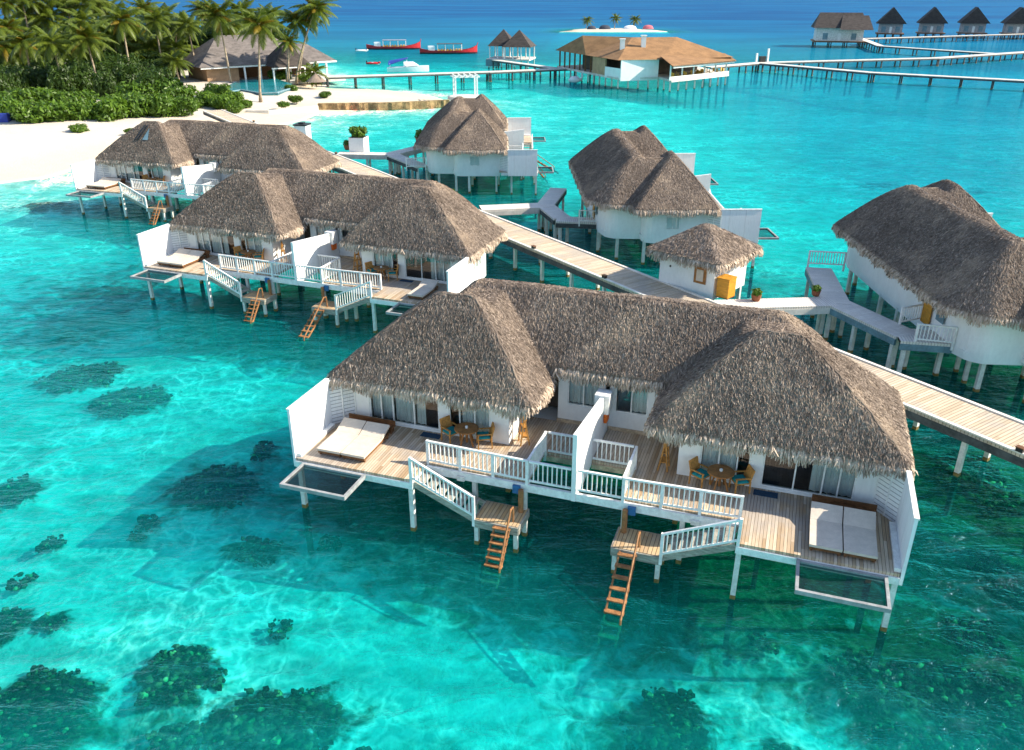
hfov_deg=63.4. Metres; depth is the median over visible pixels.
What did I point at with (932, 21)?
stilt hut
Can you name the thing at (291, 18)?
palm tree
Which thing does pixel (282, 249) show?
towel rack
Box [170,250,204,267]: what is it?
sunbed
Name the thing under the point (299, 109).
beach wall
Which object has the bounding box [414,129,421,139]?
potted plant
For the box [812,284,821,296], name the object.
potted plant
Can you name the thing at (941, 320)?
rear window
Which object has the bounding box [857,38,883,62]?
jetty
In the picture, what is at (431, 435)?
door mat
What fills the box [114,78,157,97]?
shrub
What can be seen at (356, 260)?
towel rack
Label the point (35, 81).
broadleaf tree
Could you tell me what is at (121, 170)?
window
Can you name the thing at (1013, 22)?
stilt hut
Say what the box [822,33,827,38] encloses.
window
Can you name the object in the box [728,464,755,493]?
armchair
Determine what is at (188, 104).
shrub
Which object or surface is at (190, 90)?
shrub
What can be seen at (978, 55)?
jetty
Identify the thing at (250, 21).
palm tree
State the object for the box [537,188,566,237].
jetty
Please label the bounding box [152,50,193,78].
palm tree
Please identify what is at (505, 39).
arrival pavilion
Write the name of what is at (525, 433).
towel rack
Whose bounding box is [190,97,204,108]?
shrub
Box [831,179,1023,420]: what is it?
overwater villa
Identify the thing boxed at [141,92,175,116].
shrub
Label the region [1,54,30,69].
broadleaf tree
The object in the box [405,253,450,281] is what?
window
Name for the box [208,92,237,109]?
shrub
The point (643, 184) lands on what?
overwater villa
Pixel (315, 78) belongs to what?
beach umbrella
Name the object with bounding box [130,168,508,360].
overwater villa
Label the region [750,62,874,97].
jetty
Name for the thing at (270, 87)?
swimming pool
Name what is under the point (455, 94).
pergola
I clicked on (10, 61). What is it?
palm tree
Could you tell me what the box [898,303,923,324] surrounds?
balustrade
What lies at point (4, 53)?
palm tree
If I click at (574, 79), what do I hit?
swan float
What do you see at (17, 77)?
broadleaf tree
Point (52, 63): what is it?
broadleaf tree
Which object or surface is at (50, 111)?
shrub
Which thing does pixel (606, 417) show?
life vest
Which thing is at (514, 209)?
jetty
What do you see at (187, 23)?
palm tree
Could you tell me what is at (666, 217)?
window
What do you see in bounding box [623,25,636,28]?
tent
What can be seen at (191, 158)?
overwater villa
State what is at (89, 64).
broadleaf tree
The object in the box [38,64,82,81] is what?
broadleaf tree
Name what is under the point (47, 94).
shrub
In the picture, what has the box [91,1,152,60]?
palm tree
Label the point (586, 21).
palm tree
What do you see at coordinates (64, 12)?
palm tree
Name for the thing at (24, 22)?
palm tree
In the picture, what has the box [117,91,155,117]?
shrub
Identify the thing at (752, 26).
water
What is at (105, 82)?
broadleaf tree
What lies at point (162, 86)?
shrub
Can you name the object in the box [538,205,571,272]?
jetty
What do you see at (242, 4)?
palm tree
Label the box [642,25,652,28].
tent
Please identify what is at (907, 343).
jetty
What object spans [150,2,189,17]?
palm tree
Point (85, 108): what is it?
shrub
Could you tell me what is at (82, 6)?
palm tree
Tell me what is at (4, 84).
broadleaf tree
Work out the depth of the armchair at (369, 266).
51.39 m
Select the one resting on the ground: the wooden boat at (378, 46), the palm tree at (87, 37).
the palm tree at (87, 37)
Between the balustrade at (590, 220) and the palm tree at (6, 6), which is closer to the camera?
the balustrade at (590, 220)
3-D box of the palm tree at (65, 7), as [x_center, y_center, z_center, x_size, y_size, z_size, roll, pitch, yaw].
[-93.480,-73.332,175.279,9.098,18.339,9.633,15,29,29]
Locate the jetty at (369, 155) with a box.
[337,152,398,177]
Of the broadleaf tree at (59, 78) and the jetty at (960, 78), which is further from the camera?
the jetty at (960, 78)
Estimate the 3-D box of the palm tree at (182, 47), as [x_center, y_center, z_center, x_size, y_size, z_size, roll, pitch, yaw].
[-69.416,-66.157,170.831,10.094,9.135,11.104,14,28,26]
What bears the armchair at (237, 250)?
on the overwater villa at (417, 230)
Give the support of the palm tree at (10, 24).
on the ground
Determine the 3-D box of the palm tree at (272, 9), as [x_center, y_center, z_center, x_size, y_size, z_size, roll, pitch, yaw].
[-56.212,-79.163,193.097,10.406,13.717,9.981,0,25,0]
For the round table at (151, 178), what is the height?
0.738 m
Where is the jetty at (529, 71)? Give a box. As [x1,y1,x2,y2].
[487,68,594,89]
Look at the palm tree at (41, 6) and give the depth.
168.59 m
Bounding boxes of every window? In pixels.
[114,163,144,182]
[147,166,163,183]
[195,230,235,255]
[203,159,214,164]
[240,237,263,259]
[315,225,331,235]
[369,391,439,429]
[373,252,398,275]
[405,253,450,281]
[449,406,489,436]
[470,156,479,165]
[567,376,599,407]
[614,383,648,416]
[665,217,679,229]
[699,443,751,480]
[760,454,857,499]
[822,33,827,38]
[851,33,856,39]
[935,312,944,324]
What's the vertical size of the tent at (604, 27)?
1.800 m
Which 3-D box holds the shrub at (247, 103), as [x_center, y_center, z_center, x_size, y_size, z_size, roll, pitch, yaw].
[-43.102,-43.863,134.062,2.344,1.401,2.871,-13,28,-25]
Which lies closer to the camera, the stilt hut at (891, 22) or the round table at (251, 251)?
the round table at (251, 251)
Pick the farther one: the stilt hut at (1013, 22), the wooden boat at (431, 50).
the stilt hut at (1013, 22)
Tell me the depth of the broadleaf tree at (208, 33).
185.41 m
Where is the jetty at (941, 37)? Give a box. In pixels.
[865,34,1023,44]
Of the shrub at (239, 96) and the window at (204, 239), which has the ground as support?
the shrub at (239, 96)
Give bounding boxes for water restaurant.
[556,35,735,108]
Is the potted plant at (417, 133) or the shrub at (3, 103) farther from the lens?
the shrub at (3, 103)
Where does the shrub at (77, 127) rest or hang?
on the ground
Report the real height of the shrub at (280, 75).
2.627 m
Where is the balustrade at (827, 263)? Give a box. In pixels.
[807,250,846,271]
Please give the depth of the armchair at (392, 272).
50.81 m
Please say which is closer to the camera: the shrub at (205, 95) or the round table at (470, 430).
the round table at (470, 430)
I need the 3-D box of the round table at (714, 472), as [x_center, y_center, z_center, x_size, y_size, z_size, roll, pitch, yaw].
[7.481,3.771,29.799,0.960,0.738,0.960,0,25,-1]
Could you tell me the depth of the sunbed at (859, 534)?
26.91 m
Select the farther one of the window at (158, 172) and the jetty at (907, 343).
the window at (158, 172)
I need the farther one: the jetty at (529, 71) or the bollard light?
the jetty at (529, 71)
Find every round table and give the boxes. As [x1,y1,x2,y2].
[147,177,158,186]
[240,249,255,262]
[373,265,388,279]
[454,422,478,446]
[707,464,734,491]
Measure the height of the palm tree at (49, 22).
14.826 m
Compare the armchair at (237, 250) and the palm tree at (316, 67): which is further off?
the palm tree at (316, 67)
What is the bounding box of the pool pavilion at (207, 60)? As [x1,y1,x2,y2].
[178,34,345,83]
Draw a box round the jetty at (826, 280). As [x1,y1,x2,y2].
[800,267,850,348]
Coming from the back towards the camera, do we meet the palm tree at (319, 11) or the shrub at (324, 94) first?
the palm tree at (319, 11)
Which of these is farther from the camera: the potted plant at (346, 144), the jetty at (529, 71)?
the jetty at (529, 71)
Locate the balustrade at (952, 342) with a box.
[913,323,957,350]
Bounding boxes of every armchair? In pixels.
[142,174,150,185]
[157,175,165,186]
[233,246,245,260]
[253,248,263,263]
[365,261,377,278]
[387,264,398,280]
[439,415,460,443]
[476,422,494,449]
[688,456,710,488]
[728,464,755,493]
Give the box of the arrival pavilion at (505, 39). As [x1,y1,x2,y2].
[486,29,535,79]
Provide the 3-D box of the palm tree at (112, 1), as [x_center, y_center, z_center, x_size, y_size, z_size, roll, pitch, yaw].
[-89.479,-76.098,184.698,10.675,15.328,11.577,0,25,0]
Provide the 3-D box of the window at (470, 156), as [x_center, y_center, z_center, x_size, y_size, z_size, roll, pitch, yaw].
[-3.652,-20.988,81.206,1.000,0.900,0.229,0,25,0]
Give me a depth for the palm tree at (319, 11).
159.69 m
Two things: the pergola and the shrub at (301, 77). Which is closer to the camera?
the pergola
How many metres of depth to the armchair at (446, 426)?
32.90 m
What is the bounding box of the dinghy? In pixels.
[366,61,380,63]
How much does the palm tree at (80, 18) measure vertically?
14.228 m
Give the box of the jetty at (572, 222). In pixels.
[556,217,600,275]
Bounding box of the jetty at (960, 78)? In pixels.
[868,72,1023,103]
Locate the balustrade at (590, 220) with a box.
[578,210,596,225]
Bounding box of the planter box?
[348,125,368,151]
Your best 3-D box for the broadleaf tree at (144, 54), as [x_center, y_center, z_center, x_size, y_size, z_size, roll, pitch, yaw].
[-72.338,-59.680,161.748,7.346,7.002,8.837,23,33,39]
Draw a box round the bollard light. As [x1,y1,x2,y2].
[1015,444,1023,452]
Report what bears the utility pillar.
on the ground
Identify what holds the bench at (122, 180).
on the overwater villa at (191, 158)
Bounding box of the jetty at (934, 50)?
[878,46,992,72]
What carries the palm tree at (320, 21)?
on the ground
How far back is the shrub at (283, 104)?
133.97 m
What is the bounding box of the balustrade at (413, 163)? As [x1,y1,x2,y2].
[405,157,425,170]
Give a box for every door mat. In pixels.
[400,279,413,282]
[420,432,440,438]
[753,489,777,498]
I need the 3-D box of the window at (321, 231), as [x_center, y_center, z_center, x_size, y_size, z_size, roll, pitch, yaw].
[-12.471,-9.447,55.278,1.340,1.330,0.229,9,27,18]
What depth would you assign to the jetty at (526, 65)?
197.06 m
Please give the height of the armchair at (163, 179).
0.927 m
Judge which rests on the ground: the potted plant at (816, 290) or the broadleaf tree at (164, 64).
the broadleaf tree at (164, 64)
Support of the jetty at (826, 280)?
in the water
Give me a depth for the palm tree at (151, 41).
164.98 m
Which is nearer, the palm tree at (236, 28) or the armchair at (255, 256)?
the armchair at (255, 256)
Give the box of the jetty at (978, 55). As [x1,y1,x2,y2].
[929,51,1023,78]
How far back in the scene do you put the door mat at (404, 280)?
51.00 m
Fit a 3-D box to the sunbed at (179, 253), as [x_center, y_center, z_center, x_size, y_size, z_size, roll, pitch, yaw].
[-22.161,-7.720,54.433,1.000,0.562,2.215,9,27,18]
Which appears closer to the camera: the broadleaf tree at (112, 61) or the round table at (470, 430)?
the round table at (470, 430)
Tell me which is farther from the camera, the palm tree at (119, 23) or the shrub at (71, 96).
the palm tree at (119, 23)
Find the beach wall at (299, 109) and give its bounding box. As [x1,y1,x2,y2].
[245,105,318,113]
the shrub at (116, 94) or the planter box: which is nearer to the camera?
the planter box
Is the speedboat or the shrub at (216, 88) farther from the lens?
the speedboat
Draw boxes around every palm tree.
[0,0,29,25]
[0,6,45,34]
[0,11,34,35]
[0,27,52,66]
[0,30,30,66]
[0,37,43,65]
[11,0,50,27]
[15,0,69,24]
[16,0,71,36]
[22,25,80,67]
[49,26,100,60]
[52,0,79,22]
[54,0,77,25]
[57,3,106,32]
[58,0,109,24]
[58,20,119,72]
[83,0,128,22]
[87,0,126,22]
[90,20,142,54]
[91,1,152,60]
[121,26,157,52]
[123,51,163,66]
[127,32,176,58]
[128,0,165,24]
[132,6,179,56]
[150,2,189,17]
[150,10,198,68]
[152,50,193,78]
[156,30,198,76]
[167,10,207,55]
[182,0,221,27]
[189,0,244,82]
[198,7,227,34]
[212,18,247,34]
[224,0,257,17]
[225,2,290,101]
[235,10,272,34]
[253,3,285,32]
[273,9,320,81]
[273,30,305,82]
[288,0,339,83]
[293,3,332,81]
[295,61,329,87]
[581,16,593,28]
[609,13,622,28]
[629,15,641,25]
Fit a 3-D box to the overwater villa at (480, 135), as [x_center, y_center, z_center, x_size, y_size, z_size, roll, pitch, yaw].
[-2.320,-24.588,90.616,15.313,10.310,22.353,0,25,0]
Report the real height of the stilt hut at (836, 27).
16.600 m
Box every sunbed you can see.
[86,177,110,188]
[95,178,120,189]
[157,248,190,266]
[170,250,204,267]
[317,417,365,457]
[340,421,389,461]
[407,278,438,299]
[809,501,842,555]
[843,507,877,562]
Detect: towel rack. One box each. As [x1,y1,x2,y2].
[281,241,286,261]
[353,251,362,270]
[518,416,529,445]
[657,440,669,471]
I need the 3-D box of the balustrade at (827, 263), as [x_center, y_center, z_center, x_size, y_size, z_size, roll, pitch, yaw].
[20.500,-7.432,53.965,2.357,1.280,0.121,4,26,9]
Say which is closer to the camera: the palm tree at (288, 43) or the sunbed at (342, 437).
the sunbed at (342, 437)
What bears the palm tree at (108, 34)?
on the ground
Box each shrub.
[0,86,36,103]
[0,96,18,119]
[6,99,47,123]
[29,87,58,102]
[33,99,77,121]
[55,89,99,103]
[61,98,98,120]
[67,123,89,132]
[92,92,130,121]
[107,91,131,101]
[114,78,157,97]
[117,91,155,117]
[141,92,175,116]
[149,77,184,93]
[163,83,197,98]
[167,94,199,116]
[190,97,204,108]
[194,89,215,106]
[202,82,231,96]
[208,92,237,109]
[223,90,244,102]
[224,99,242,113]
[241,99,253,107]
[267,69,292,79]
[276,101,289,107]
[284,84,298,90]
[287,95,303,102]
[298,74,310,82]
[318,91,331,97]
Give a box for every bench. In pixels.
[106,177,125,183]
[184,247,209,257]
[349,413,394,433]
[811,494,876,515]
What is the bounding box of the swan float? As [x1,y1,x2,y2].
[568,72,582,82]
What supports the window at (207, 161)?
in the overwater villa at (191, 158)
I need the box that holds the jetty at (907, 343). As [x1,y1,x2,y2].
[891,329,971,396]
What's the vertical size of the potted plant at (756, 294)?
0.789 m
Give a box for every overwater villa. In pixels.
[65,119,341,239]
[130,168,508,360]
[279,278,919,668]
[413,94,558,217]
[568,125,778,297]
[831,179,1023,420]
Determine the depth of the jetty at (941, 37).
304.09 m
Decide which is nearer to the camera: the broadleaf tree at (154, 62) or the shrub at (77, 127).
the shrub at (77, 127)
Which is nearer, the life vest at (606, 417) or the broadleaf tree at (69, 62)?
the life vest at (606, 417)
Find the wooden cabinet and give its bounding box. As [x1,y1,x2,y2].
[715,274,737,299]
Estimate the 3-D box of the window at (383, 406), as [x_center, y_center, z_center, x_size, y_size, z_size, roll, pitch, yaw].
[-4.371,1.130,33.797,3.140,1.900,0.229,8,26,17]
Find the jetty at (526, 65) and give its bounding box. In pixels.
[492,60,557,85]
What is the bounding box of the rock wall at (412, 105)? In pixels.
[318,99,449,110]
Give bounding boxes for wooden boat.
[366,39,420,50]
[420,43,477,55]
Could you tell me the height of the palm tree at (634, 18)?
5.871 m
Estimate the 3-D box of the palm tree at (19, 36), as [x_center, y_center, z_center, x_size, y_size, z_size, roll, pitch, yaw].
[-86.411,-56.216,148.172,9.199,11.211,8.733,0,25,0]
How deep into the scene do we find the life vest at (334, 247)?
54.33 m
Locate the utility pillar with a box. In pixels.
[293,122,311,138]
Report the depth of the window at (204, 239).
55.67 m
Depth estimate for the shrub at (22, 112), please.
113.88 m
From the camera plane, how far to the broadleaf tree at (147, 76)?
135.94 m
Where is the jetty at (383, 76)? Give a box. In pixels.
[325,71,489,90]
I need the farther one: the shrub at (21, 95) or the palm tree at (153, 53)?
the palm tree at (153, 53)
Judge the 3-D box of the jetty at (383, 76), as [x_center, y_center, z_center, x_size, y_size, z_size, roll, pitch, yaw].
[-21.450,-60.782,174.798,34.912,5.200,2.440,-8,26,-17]
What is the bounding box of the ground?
[0,28,1023,749]
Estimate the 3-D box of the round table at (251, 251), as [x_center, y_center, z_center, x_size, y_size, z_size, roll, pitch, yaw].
[-17.245,-7.732,54.271,0.960,0.738,0.960,0,25,0]
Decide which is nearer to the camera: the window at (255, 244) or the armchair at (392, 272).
the armchair at (392, 272)
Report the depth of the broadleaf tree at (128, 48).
170.68 m
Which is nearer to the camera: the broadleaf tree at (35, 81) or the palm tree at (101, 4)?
the broadleaf tree at (35, 81)
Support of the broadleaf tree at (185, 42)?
on the ground
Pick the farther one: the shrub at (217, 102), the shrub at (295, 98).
the shrub at (295, 98)
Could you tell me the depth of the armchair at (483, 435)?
32.38 m
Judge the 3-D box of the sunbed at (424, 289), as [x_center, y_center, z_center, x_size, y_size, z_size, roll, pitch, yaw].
[-5.218,-5.036,48.722,1.000,0.562,2.215,9,27,18]
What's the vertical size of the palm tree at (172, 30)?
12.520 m
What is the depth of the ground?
34.55 m
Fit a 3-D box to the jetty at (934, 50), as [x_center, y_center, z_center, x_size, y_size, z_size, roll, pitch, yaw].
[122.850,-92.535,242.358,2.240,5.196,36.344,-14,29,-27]
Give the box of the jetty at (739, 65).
[703,62,763,87]
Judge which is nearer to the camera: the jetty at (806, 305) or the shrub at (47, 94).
the jetty at (806, 305)
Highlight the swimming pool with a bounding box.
[229,79,291,95]
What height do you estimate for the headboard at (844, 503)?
0.460 m
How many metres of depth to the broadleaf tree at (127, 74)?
140.79 m
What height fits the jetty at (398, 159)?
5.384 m
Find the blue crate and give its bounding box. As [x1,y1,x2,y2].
[0,113,10,122]
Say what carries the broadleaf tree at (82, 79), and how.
on the ground
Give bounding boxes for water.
[0,0,1023,749]
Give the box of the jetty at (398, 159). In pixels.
[387,154,427,179]
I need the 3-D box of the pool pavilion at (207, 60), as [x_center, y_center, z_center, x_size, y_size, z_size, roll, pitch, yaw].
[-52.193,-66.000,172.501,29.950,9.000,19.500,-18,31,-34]
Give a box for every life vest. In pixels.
[331,243,336,249]
[604,415,608,422]
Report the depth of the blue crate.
115.33 m
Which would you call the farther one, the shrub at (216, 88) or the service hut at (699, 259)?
the shrub at (216, 88)
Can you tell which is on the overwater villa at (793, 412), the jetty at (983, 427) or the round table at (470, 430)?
the round table at (470, 430)
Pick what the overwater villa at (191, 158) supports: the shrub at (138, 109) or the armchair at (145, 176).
the armchair at (145, 176)
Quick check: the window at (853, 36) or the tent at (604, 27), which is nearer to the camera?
the window at (853, 36)
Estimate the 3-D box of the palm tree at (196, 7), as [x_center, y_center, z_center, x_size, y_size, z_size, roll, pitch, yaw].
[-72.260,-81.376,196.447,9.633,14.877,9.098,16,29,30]
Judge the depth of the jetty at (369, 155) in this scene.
89.91 m
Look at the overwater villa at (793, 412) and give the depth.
30.91 m
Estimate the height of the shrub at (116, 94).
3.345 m
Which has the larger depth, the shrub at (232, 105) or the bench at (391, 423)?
the shrub at (232, 105)
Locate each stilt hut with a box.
[809,12,873,65]
[875,7,906,54]
[915,7,947,54]
[956,7,990,38]
[997,7,1023,52]
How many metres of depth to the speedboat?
198.57 m
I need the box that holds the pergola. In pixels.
[448,73,479,100]
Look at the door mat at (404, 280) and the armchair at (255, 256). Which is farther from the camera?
the armchair at (255, 256)
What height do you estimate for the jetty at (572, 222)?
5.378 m
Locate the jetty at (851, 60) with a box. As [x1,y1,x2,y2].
[757,57,938,84]
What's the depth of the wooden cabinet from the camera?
48.25 m
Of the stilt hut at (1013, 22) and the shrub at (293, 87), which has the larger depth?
the stilt hut at (1013, 22)
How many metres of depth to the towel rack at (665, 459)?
30.89 m
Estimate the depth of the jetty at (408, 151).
92.40 m
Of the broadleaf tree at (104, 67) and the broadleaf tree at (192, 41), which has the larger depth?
the broadleaf tree at (192, 41)
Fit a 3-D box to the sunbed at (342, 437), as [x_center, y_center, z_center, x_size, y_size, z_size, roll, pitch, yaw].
[-6.703,2.473,32.748,1.000,0.562,2.215,8,26,17]
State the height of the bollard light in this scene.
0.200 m
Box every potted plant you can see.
[343,140,348,149]
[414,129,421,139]
[751,288,762,301]
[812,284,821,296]
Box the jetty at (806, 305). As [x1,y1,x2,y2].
[714,297,837,341]
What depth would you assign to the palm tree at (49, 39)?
139.14 m
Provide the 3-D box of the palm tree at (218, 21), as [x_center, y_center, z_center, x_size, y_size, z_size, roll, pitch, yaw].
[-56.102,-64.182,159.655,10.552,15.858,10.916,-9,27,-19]
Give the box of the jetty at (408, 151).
[387,146,425,179]
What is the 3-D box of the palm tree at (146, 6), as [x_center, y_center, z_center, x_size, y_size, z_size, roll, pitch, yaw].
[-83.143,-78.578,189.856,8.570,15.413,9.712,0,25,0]
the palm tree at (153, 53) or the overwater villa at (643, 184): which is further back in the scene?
the palm tree at (153, 53)
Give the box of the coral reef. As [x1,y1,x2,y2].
[0,361,1023,749]
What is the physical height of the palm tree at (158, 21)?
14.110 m
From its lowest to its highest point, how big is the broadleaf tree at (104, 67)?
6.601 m
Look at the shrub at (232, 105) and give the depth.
128.12 m
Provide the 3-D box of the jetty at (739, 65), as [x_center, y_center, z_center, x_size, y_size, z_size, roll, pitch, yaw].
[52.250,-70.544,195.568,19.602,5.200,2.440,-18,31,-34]
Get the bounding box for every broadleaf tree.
[0,64,14,73]
[0,69,10,92]
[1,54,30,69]
[3,64,31,90]
[8,63,32,72]
[25,58,49,87]
[26,65,48,88]
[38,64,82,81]
[46,59,70,67]
[46,64,78,94]
[63,54,91,65]
[68,65,93,91]
[71,61,93,89]
[75,58,99,68]
[90,47,124,61]
[91,69,118,97]
[92,60,119,81]
[103,56,119,67]
[111,33,151,54]
[113,62,140,84]
[116,55,138,67]
[119,61,145,73]
[123,50,158,66]
[135,66,164,93]
[137,56,164,69]
[142,64,173,78]
[146,51,179,77]
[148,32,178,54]
[152,17,189,66]
[177,31,200,52]
[193,26,224,49]
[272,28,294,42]
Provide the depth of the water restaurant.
168.94 m
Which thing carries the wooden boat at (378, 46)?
on the water
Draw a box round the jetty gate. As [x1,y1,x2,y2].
[755,48,769,61]
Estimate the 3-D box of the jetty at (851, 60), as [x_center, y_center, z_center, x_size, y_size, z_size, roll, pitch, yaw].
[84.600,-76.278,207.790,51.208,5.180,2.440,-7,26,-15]
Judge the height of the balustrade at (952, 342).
1.280 m
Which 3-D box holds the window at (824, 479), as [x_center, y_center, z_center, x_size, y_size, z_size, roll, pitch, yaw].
[10.473,3.305,29.172,3.140,1.900,0.229,8,26,17]
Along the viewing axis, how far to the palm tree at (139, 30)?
167.89 m
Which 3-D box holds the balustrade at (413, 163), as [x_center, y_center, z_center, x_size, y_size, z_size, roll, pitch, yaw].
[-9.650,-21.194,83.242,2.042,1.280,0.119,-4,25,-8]
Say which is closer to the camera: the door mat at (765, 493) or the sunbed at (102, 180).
the door mat at (765, 493)
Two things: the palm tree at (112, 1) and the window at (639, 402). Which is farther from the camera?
the palm tree at (112, 1)
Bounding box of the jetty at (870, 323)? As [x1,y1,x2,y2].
[815,301,918,373]
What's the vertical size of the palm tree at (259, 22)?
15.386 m
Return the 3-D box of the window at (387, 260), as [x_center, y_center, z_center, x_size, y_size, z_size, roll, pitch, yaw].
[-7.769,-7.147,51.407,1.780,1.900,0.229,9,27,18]
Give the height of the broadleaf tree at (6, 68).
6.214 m
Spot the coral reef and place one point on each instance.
(162, 669)
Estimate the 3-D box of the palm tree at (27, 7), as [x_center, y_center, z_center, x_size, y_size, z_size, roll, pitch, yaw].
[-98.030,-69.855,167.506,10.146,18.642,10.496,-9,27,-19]
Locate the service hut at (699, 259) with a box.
[645,223,763,299]
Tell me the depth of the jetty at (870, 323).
45.60 m
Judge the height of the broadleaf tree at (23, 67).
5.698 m
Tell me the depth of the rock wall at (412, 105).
137.88 m
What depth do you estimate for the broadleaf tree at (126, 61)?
153.79 m
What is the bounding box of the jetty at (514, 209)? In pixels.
[479,202,548,262]
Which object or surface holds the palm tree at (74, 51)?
on the ground
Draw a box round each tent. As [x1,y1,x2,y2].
[599,25,610,28]
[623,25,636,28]
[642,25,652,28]
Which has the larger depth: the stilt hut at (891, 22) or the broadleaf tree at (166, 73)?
the stilt hut at (891, 22)
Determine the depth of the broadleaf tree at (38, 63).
149.49 m
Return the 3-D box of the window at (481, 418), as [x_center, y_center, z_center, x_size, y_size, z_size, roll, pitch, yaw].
[-1.647,1.529,32.948,1.780,1.900,0.229,8,26,17]
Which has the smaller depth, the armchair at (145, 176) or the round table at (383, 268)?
the round table at (383, 268)
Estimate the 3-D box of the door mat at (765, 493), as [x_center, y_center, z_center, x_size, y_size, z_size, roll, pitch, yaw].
[9.065,4.247,29.608,0.840,0.018,0.360,8,26,17]
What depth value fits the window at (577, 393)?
33.93 m
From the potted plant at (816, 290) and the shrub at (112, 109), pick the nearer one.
the potted plant at (816, 290)
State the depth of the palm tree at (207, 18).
187.38 m
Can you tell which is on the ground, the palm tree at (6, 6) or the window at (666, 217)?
the palm tree at (6, 6)
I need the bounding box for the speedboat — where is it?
[387,57,428,72]
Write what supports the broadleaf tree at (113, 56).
on the ground
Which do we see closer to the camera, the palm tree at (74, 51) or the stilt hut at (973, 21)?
the palm tree at (74, 51)
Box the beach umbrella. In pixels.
[306,73,325,86]
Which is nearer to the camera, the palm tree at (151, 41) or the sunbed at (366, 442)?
the sunbed at (366, 442)
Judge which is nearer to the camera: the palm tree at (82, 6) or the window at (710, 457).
the window at (710, 457)
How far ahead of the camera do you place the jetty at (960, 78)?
169.11 m
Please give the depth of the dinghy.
217.10 m
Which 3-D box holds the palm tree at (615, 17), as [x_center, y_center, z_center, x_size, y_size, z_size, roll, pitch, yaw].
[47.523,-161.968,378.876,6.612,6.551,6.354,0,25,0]
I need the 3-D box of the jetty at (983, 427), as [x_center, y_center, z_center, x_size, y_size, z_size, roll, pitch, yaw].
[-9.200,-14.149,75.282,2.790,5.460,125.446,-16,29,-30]
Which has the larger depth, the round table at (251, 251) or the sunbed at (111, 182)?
the sunbed at (111, 182)
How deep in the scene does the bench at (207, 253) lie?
55.37 m
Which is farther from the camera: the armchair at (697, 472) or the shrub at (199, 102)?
the shrub at (199, 102)
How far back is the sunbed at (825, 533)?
27.21 m
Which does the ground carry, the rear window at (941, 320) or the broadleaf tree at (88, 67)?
the broadleaf tree at (88, 67)
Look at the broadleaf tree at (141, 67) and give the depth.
149.19 m

